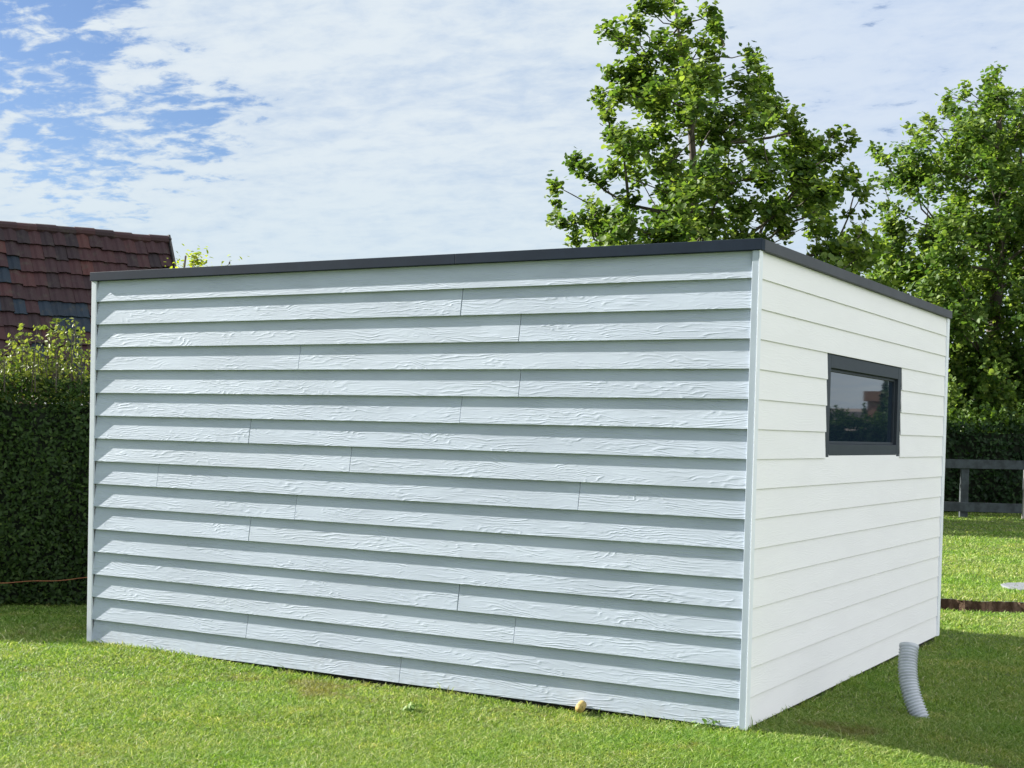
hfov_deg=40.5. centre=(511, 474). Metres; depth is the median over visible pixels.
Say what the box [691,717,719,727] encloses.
weed
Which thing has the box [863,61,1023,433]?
plane tree
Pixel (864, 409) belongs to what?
window
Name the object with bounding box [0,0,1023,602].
sky
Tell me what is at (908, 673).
duct pipe
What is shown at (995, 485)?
field hedge
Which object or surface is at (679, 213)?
plane tree
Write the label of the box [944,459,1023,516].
rail fence
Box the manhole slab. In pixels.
[1001,582,1023,590]
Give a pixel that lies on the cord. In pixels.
(42, 580)
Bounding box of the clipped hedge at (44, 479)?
[0,318,90,604]
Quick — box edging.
[940,599,1023,613]
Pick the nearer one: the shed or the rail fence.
the shed
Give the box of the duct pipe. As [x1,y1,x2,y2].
[898,642,929,718]
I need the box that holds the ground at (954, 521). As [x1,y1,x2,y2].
[0,511,1023,767]
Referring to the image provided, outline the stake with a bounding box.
[1021,481,1023,518]
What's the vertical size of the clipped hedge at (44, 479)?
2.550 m
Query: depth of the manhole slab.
15.22 m
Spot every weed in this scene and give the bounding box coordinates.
[403,702,422,711]
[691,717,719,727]
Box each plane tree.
[544,0,900,289]
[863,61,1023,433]
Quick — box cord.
[7,577,87,582]
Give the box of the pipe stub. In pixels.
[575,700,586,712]
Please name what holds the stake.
on the ground at (954, 521)
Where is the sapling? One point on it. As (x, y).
(194, 262)
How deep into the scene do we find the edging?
13.87 m
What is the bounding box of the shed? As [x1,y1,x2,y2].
[87,238,951,730]
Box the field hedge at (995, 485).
[944,398,1023,512]
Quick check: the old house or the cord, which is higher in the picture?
the old house
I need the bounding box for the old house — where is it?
[0,221,175,404]
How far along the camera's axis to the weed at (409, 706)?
7.76 m
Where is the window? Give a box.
[825,354,901,456]
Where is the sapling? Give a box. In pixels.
[165,244,248,267]

